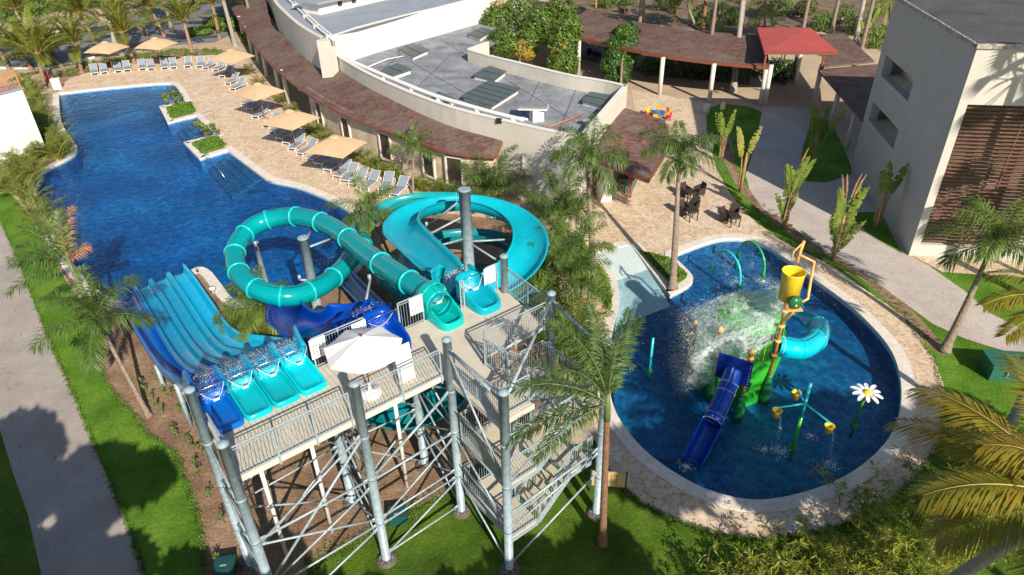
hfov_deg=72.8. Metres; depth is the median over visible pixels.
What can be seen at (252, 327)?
areca palm
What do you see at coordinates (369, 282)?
support column
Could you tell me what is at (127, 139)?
pool water
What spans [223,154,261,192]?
pool steps
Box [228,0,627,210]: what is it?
pool building
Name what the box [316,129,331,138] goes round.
areca palm
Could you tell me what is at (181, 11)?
coconut palm
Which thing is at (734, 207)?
wicker chair
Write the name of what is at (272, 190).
pool wall
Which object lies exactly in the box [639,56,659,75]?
shrub
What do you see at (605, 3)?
shrub
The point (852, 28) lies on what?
shrub
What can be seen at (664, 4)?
shrub
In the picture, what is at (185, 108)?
ground cover
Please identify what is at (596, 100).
roof hatch
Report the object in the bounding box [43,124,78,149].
areca palm
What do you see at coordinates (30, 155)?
areca palm
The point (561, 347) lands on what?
bed plants
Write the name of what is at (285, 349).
water spray
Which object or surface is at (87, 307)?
palm tree
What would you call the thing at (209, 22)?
shrub
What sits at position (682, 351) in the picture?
foam
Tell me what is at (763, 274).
spray arch
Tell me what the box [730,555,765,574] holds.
bamboo clump
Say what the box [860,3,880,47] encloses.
banana plant
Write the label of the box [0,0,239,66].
road
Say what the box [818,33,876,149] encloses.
covered walkway
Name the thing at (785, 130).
garden path
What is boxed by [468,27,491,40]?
roof hatch
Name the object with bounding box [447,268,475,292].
water spray
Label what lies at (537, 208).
areca palm
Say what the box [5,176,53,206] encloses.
areca palm
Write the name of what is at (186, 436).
sapling
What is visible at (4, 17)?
shrub
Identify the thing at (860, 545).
bamboo clump
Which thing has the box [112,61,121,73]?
sun lounger
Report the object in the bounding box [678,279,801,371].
water drops
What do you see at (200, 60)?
sun lounger
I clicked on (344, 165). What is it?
sun lounger
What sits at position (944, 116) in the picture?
hotel wing
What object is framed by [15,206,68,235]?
areca palm
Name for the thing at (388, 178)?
sun lounger
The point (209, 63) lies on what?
sun lounger
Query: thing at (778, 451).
water splash
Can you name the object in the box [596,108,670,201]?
pool bar
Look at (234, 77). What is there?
sun lounger
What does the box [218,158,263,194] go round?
pool steps
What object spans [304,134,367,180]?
beach umbrella
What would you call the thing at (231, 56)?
beach umbrella
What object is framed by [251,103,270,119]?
sun lounger
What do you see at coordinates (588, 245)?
palm tree
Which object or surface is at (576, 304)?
areca palm
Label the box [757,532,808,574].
bamboo clump
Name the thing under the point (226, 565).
utility box
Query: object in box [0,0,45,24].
coconut palm
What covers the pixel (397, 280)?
enclosed tube slide
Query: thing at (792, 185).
banana plant
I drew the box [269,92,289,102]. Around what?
areca palm
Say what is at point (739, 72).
shrub
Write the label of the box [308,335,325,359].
notice board
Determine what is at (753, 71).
shrub
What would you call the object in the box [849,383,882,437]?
daisy sprayer
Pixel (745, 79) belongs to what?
shaded courtyard
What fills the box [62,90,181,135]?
sun shelf
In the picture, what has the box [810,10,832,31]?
shrub
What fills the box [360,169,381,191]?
sun lounger
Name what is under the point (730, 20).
shrub
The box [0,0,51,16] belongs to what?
shrub
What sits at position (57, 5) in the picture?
shrub
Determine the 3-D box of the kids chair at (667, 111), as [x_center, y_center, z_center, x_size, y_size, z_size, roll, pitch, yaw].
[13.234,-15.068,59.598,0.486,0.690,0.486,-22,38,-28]
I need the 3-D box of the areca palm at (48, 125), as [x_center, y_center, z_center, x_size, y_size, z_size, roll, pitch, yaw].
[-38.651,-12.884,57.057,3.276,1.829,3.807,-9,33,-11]
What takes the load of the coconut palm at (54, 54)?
on the ground at (798, 94)
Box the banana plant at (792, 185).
[775,148,816,229]
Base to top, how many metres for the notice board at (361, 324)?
0.600 m
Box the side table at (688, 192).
[683,188,696,203]
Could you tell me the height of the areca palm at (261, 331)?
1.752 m
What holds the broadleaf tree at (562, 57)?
on the ground at (798, 94)
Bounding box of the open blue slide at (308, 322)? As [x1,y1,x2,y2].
[265,283,411,349]
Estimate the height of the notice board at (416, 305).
0.660 m
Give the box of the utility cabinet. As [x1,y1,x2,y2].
[978,349,1023,381]
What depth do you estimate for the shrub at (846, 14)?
87.30 m
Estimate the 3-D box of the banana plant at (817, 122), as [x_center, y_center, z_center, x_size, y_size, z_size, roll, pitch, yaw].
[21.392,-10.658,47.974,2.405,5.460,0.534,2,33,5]
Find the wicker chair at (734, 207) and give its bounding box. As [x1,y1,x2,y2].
[729,202,739,212]
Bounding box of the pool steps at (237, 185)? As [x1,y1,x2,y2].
[213,163,262,197]
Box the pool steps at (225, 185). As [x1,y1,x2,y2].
[209,167,262,199]
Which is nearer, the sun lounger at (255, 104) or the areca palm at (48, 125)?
the areca palm at (48, 125)
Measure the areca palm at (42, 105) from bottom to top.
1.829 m
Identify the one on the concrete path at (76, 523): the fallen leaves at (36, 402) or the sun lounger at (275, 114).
the fallen leaves at (36, 402)
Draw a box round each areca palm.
[0,142,32,164]
[0,147,38,170]
[0,153,36,176]
[0,164,29,193]
[0,164,36,188]
[0,170,44,195]
[3,155,49,179]
[4,145,45,169]
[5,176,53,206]
[7,71,39,86]
[10,73,44,94]
[13,192,68,219]
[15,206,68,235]
[18,82,49,99]
[22,137,73,160]
[25,89,44,110]
[25,137,62,159]
[28,95,57,115]
[31,102,63,126]
[34,110,66,128]
[36,116,61,139]
[37,130,76,154]
[38,120,70,142]
[38,128,69,151]
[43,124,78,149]
[212,301,264,334]
[225,304,274,339]
[228,319,274,333]
[236,61,256,74]
[248,73,268,82]
[255,302,310,335]
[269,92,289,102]
[283,99,301,110]
[306,121,326,134]
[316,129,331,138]
[348,144,370,161]
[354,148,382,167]
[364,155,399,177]
[381,161,411,177]
[410,171,440,188]
[427,179,447,191]
[438,180,467,191]
[524,191,550,212]
[524,301,582,349]
[530,196,556,219]
[530,286,588,330]
[531,293,615,342]
[555,277,614,321]
[556,321,638,372]
[566,196,586,213]
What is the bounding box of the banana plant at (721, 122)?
[715,109,736,162]
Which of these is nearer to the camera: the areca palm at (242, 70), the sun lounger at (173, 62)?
the areca palm at (242, 70)
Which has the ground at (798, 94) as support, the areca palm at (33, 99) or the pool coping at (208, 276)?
the areca palm at (33, 99)
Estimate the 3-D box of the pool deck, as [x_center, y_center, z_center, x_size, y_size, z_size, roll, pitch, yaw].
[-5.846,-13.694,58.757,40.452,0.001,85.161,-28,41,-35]
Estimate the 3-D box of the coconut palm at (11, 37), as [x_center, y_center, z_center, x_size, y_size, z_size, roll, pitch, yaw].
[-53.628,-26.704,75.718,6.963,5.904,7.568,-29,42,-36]
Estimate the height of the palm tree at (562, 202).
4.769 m
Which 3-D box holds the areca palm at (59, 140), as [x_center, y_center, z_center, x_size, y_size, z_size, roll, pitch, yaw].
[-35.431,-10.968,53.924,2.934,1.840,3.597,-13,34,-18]
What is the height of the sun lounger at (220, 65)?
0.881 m
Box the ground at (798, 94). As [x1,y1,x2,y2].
[0,0,986,574]
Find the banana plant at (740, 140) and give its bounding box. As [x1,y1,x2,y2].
[736,126,762,192]
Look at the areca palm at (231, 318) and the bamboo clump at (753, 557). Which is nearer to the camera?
the bamboo clump at (753, 557)
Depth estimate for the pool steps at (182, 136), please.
60.55 m
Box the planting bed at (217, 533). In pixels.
[21,49,566,574]
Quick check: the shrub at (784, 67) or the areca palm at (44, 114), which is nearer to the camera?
the areca palm at (44, 114)
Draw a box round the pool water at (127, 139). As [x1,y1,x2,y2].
[43,85,345,276]
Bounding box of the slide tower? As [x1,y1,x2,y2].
[183,253,612,574]
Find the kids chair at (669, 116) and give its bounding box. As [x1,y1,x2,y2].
[665,112,671,120]
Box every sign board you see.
[589,469,627,493]
[718,101,726,116]
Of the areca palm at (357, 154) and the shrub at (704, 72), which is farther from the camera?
the shrub at (704, 72)
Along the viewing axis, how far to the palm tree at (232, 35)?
84.79 m
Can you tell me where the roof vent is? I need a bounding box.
[518,102,548,121]
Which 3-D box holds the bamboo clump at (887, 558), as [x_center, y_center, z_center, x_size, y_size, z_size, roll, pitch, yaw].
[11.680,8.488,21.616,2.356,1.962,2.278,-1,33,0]
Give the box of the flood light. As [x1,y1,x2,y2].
[496,118,501,123]
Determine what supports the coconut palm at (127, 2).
on the road
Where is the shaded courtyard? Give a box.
[582,41,749,84]
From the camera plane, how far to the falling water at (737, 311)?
28.52 m
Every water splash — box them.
[769,443,790,459]
[813,457,842,471]
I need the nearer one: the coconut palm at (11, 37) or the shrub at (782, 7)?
the coconut palm at (11, 37)
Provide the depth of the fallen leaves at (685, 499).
25.07 m
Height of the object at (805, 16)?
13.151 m
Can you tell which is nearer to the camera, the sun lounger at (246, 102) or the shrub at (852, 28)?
the sun lounger at (246, 102)
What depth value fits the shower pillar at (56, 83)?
69.69 m
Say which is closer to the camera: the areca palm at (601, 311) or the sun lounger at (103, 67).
the areca palm at (601, 311)
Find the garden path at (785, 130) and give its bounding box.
[746,107,1023,351]
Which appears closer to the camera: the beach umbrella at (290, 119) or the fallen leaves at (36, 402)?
the fallen leaves at (36, 402)
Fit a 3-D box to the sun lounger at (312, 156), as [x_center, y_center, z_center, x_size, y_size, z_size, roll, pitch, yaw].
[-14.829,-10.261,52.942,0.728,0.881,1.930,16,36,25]
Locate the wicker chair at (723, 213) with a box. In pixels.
[719,205,731,223]
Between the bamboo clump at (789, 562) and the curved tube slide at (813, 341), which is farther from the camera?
the curved tube slide at (813, 341)
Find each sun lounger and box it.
[89,63,98,75]
[98,62,107,72]
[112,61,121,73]
[122,60,130,72]
[137,58,145,70]
[146,58,154,70]
[159,57,167,69]
[168,57,176,69]
[184,56,192,68]
[196,56,205,68]
[202,57,216,69]
[212,62,226,71]
[218,65,234,78]
[224,72,239,85]
[230,77,247,90]
[241,99,252,106]
[246,99,264,108]
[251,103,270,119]
[262,112,280,127]
[268,127,280,133]
[275,129,291,140]
[282,128,300,145]
[287,133,307,151]
[296,138,317,156]
[306,154,320,162]
[314,156,333,167]
[323,157,341,173]
[332,158,351,176]
[339,162,358,182]
[348,166,369,187]
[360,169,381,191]
[378,171,395,193]
[389,175,410,196]
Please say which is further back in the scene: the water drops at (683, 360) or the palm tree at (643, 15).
the palm tree at (643, 15)
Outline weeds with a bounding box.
[726,139,941,341]
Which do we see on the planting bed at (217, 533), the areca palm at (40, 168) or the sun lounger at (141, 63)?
the areca palm at (40, 168)
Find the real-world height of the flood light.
0.340 m
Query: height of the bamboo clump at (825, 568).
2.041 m
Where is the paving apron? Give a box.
[914,256,1023,276]
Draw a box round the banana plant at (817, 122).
[809,95,846,162]
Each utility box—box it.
[212,554,237,574]
[388,504,407,526]
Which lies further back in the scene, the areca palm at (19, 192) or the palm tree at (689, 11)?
the palm tree at (689, 11)
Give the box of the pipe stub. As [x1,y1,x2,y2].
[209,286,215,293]
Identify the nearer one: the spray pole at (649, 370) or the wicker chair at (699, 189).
the spray pole at (649, 370)
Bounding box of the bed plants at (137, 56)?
[55,47,225,75]
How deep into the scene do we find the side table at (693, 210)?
42.89 m
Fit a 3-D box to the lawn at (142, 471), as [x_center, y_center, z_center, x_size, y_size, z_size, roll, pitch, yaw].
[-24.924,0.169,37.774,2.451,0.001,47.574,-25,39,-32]
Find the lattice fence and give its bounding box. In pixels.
[0,72,21,91]
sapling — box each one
[174,404,181,414]
[183,433,190,442]
[191,467,199,478]
[203,488,211,499]
[217,511,224,524]
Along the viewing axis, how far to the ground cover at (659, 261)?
38.34 m
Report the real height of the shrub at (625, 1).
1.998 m
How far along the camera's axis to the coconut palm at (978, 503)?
16.25 m
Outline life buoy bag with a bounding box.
[44,71,49,79]
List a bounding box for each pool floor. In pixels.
[40,118,344,302]
[611,250,895,498]
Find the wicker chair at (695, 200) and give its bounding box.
[688,195,700,208]
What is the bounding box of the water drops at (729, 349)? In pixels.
[681,307,783,393]
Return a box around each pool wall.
[34,86,353,225]
[611,242,899,420]
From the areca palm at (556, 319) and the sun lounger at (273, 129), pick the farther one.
the sun lounger at (273, 129)
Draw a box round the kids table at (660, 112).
[652,109,664,118]
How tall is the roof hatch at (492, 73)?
0.415 m
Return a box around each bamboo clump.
[694,534,747,574]
[702,547,762,574]
[727,541,776,574]
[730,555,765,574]
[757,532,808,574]
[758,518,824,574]
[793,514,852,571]
[799,534,872,574]
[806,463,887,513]
[815,533,890,574]
[841,558,897,574]
[846,478,891,546]
[850,527,919,574]
[854,519,915,574]
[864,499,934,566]
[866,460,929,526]
[890,444,952,497]
[903,551,960,574]
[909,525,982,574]
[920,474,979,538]
[933,423,1003,471]
[941,447,991,503]
[963,399,1023,445]
[966,518,1019,569]
[969,471,1023,527]
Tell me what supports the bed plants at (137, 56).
on the planting bed at (217, 533)
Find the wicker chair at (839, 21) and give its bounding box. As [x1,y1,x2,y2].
[836,18,842,26]
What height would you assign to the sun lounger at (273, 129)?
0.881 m
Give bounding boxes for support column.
[253,241,267,280]
[297,228,331,345]
[365,274,396,310]
[425,186,512,270]
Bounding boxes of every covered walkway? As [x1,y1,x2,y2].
[521,0,768,105]
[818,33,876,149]
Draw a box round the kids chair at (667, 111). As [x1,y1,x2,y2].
[664,107,669,115]
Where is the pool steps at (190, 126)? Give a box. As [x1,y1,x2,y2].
[186,123,204,137]
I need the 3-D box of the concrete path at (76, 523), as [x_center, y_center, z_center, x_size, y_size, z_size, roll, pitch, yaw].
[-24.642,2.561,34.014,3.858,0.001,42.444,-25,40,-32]
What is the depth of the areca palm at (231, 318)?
33.51 m
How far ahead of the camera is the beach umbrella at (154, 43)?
74.09 m
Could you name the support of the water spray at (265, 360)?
attached to the multi lane slide at (183, 341)
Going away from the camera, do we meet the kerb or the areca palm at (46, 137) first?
the areca palm at (46, 137)
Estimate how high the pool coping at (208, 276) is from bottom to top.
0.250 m
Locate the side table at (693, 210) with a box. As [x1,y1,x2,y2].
[685,206,699,221]
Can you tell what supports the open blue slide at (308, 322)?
attached to the slide tower
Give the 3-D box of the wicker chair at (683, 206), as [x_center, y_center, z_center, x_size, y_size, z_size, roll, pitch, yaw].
[10.768,-4.997,43.716,0.600,0.920,0.640,-18,36,-24]
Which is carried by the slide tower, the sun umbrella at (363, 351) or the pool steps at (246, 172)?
the sun umbrella at (363, 351)
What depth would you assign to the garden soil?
93.96 m
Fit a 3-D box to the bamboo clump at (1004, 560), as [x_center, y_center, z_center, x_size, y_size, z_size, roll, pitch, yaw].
[15.121,8.114,22.111,1.894,1.926,1.483,-1,33,0]
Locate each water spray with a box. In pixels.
[192,371,226,403]
[219,361,253,392]
[249,346,278,379]
[271,338,304,365]
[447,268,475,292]
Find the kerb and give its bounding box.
[0,9,144,68]
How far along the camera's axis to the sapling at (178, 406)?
29.10 m
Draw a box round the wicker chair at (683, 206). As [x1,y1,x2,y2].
[679,199,689,216]
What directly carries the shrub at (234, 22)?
on the road
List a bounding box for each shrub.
[0,0,27,21]
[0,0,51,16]
[34,0,68,11]
[68,0,103,8]
[161,88,183,104]
[185,24,213,36]
[192,121,219,136]
[201,14,224,29]
[214,16,239,31]
[240,32,247,43]
[594,0,616,8]
[616,0,636,5]
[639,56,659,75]
[652,0,672,10]
[653,57,677,75]
[667,60,688,76]
[680,62,703,77]
[688,3,712,25]
[697,63,717,78]
[709,65,732,78]
[723,66,746,78]
[726,11,745,25]
[744,68,762,76]
[761,56,787,78]
[767,0,798,15]
[773,59,795,81]
[795,0,819,15]
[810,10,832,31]
[832,2,856,23]
[844,14,866,35]
[858,24,886,48]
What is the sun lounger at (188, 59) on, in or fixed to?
on the pool deck
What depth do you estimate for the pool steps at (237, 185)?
51.25 m
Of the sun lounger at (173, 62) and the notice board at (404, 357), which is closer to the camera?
the notice board at (404, 357)
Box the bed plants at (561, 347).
[512,232,592,390]
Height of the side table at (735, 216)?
0.750 m
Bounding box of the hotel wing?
[851,0,1023,261]
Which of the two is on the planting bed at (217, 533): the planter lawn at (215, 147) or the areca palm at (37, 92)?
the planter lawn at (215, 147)
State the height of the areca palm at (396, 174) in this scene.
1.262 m
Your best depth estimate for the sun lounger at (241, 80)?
69.06 m
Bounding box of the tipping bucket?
[778,240,815,324]
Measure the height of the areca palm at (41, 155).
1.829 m
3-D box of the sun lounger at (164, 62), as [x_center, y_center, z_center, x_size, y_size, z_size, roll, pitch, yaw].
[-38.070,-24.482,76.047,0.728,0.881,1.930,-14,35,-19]
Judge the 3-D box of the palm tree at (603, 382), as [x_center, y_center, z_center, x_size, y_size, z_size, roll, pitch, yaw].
[1.734,4.474,21.632,3.156,9.115,6.128,24,40,34]
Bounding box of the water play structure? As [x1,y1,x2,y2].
[675,289,787,423]
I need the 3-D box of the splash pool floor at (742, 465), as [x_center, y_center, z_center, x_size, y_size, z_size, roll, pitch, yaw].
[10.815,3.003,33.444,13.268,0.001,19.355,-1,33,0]
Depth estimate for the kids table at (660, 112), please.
59.02 m
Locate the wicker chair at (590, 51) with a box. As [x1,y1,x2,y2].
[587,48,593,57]
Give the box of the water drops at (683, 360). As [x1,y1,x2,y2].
[667,308,698,404]
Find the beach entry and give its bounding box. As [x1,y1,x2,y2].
[596,245,669,334]
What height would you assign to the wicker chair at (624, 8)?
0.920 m
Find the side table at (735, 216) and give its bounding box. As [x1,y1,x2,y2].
[727,212,741,227]
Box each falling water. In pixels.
[685,318,774,391]
[691,282,788,358]
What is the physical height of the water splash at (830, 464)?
0.231 m
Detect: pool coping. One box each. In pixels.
[23,82,363,309]
[595,233,915,512]
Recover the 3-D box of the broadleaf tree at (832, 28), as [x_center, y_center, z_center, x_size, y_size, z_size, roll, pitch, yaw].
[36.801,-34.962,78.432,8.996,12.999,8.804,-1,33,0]
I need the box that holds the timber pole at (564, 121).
[547,114,582,127]
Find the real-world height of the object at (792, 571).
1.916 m
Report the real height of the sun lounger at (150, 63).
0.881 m
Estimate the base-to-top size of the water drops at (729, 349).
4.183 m
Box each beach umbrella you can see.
[84,41,128,72]
[134,37,176,68]
[209,49,253,82]
[233,82,285,120]
[261,109,319,151]
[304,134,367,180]
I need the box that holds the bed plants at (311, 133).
[301,125,499,196]
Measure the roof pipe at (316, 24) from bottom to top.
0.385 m
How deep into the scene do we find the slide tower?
21.78 m
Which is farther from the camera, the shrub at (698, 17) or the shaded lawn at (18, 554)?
the shrub at (698, 17)
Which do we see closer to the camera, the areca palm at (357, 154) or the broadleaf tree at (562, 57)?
the areca palm at (357, 154)
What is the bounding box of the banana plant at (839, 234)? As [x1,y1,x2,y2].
[829,174,869,260]
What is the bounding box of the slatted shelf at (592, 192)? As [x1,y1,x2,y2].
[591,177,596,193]
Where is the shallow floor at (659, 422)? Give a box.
[613,302,714,462]
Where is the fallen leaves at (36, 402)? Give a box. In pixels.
[1,253,117,535]
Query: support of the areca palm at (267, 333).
on the planting bed at (217, 533)
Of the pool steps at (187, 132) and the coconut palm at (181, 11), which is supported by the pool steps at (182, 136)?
the pool steps at (187, 132)
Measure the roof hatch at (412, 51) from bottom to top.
0.415 m
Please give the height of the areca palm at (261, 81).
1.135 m
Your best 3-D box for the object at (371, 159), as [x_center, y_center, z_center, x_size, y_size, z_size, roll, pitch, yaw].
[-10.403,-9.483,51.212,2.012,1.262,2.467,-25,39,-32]
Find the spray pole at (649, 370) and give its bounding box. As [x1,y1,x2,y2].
[646,337,653,378]
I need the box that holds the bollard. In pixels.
[703,103,709,114]
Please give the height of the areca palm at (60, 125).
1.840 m
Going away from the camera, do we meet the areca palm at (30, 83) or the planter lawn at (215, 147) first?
the planter lawn at (215, 147)
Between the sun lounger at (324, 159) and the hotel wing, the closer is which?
the hotel wing
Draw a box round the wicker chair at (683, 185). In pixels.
[680,181,690,198]
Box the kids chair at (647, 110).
[646,107,651,115]
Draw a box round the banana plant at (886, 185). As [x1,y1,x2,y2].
[873,158,908,229]
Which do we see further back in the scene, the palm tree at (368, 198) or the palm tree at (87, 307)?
the palm tree at (368, 198)
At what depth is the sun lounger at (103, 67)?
75.06 m
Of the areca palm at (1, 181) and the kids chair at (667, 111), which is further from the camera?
the kids chair at (667, 111)
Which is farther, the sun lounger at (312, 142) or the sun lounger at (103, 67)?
the sun lounger at (103, 67)
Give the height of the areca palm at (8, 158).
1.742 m
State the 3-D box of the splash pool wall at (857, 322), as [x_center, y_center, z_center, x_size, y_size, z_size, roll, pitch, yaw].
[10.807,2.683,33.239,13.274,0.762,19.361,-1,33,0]
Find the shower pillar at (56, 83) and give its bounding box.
[49,77,62,89]
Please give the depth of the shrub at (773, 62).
67.33 m
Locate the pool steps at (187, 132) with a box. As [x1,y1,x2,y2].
[181,127,197,139]
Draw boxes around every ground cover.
[167,101,195,116]
[192,135,226,152]
[577,254,613,308]
[643,251,687,280]
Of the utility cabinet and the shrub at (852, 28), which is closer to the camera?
the utility cabinet
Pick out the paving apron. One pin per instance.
(970, 269)
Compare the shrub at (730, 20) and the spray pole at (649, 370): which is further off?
the shrub at (730, 20)
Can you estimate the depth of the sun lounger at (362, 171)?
49.15 m
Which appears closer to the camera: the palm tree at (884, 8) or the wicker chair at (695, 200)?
the wicker chair at (695, 200)
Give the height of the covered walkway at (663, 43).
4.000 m
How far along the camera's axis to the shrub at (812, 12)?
91.39 m
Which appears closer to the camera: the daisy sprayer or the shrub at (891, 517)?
the shrub at (891, 517)
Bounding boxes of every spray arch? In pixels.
[709,249,742,293]
[735,240,766,285]
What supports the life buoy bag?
on the ground at (798, 94)
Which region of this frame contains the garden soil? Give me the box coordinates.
[549,0,893,50]
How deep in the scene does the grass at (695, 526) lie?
24.73 m
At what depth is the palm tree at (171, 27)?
91.01 m
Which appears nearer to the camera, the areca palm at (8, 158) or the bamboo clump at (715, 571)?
the bamboo clump at (715, 571)
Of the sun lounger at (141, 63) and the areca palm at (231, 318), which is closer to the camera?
the areca palm at (231, 318)
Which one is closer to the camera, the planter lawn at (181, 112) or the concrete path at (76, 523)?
the concrete path at (76, 523)
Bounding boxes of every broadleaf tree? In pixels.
[480,0,556,61]
[544,0,583,73]
[600,21,641,83]
[634,0,642,60]
[705,0,717,75]
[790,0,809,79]
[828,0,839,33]
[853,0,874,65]
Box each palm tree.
[3,205,115,351]
[27,262,156,418]
[77,0,133,42]
[162,0,174,31]
[211,264,309,344]
[221,0,238,47]
[323,172,397,255]
[387,121,436,192]
[443,144,533,200]
[482,213,585,291]
[502,301,645,547]
[514,222,612,318]
[517,168,606,242]
[525,300,612,371]
[547,113,631,271]
[547,211,618,287]
[635,119,728,289]
[642,0,645,22]
[660,0,696,27]
[695,0,749,32]
[700,0,707,30]
[729,0,744,92]
[745,0,790,29]
[853,0,865,43]
[859,0,893,34]
[915,196,1023,354]
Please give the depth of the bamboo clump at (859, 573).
20.62 m
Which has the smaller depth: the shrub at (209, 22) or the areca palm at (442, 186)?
the areca palm at (442, 186)
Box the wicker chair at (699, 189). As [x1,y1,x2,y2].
[694,181,706,196]
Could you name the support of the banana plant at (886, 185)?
on the corner lawn at (882, 233)
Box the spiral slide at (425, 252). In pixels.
[352,192,548,314]
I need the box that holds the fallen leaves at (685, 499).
[633,474,846,533]
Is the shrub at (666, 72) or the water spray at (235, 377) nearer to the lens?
the water spray at (235, 377)
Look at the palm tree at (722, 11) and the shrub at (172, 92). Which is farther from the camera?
the palm tree at (722, 11)
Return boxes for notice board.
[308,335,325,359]
[351,319,366,328]
[393,342,415,383]
[409,295,422,315]
[483,265,495,284]
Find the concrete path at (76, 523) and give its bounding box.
[0,223,143,574]
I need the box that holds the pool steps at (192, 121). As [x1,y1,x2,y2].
[191,119,211,136]
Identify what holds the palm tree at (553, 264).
on the planting bed at (217, 533)
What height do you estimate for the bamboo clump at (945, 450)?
2.108 m
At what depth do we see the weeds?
38.24 m
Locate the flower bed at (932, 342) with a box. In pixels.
[716,126,944,355]
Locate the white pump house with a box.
[0,82,43,170]
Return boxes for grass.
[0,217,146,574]
[293,464,485,574]
[589,164,947,542]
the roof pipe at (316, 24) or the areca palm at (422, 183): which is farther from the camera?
the roof pipe at (316, 24)
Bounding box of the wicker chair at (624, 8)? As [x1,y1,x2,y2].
[622,6,627,13]
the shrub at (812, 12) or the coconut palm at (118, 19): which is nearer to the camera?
the coconut palm at (118, 19)
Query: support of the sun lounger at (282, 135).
on the pool deck
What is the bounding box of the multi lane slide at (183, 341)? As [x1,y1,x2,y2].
[120,263,326,472]
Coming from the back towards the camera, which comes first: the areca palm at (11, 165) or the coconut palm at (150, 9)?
the coconut palm at (150, 9)
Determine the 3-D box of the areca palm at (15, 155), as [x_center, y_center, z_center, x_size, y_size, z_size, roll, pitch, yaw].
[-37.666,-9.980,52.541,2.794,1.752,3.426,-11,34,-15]
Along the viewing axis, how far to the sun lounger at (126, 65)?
75.70 m
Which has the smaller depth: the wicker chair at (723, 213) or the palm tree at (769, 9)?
the wicker chair at (723, 213)
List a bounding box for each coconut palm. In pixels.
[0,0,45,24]
[0,6,72,88]
[0,7,19,69]
[0,14,38,70]
[12,15,82,69]
[31,8,109,73]
[43,0,100,38]
[75,0,164,63]
[82,0,156,35]
[123,0,167,37]
[146,0,218,52]
[188,0,245,39]
[882,352,1023,574]
[974,267,1023,446]
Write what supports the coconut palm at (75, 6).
on the ground at (798, 94)
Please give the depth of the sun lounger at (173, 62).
76.34 m
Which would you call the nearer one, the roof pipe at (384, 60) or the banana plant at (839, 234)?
the banana plant at (839, 234)
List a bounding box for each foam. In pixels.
[654,335,694,374]
[675,461,695,471]
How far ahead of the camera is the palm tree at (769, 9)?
78.60 m
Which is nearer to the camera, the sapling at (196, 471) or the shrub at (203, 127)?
the sapling at (196, 471)
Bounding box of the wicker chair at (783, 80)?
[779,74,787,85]
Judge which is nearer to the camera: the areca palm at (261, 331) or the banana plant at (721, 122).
the areca palm at (261, 331)
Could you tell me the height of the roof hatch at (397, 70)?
0.415 m
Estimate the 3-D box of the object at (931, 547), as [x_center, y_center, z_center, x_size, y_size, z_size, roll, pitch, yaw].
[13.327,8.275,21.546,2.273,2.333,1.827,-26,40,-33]
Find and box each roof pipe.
[288,0,338,40]
[344,57,527,121]
[369,56,403,66]
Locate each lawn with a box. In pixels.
[0,192,203,574]
[0,431,40,574]
[166,101,195,117]
[192,135,225,153]
[307,330,1023,574]
[568,254,611,309]
[638,249,686,282]
[706,104,1023,433]
[800,118,851,182]
[854,212,901,252]
[931,259,1023,326]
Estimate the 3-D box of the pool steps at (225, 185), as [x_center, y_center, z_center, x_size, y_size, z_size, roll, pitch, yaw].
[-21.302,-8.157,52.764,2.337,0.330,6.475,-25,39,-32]
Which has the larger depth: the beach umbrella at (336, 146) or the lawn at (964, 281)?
the beach umbrella at (336, 146)
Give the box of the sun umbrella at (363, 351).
[323,326,401,401]
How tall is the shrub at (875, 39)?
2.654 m
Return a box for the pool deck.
[59,55,943,539]
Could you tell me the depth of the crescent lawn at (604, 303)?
35.61 m
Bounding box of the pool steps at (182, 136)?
[176,131,189,141]
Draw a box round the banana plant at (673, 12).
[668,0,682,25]
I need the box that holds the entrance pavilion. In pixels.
[757,28,838,106]
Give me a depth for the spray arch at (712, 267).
37.02 m
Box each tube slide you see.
[223,206,483,430]
[681,352,753,466]
[770,296,830,359]
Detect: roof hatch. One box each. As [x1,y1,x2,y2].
[380,63,411,77]
[398,43,428,59]
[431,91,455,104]
[460,80,520,109]
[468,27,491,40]
[472,66,505,81]
[581,92,610,109]

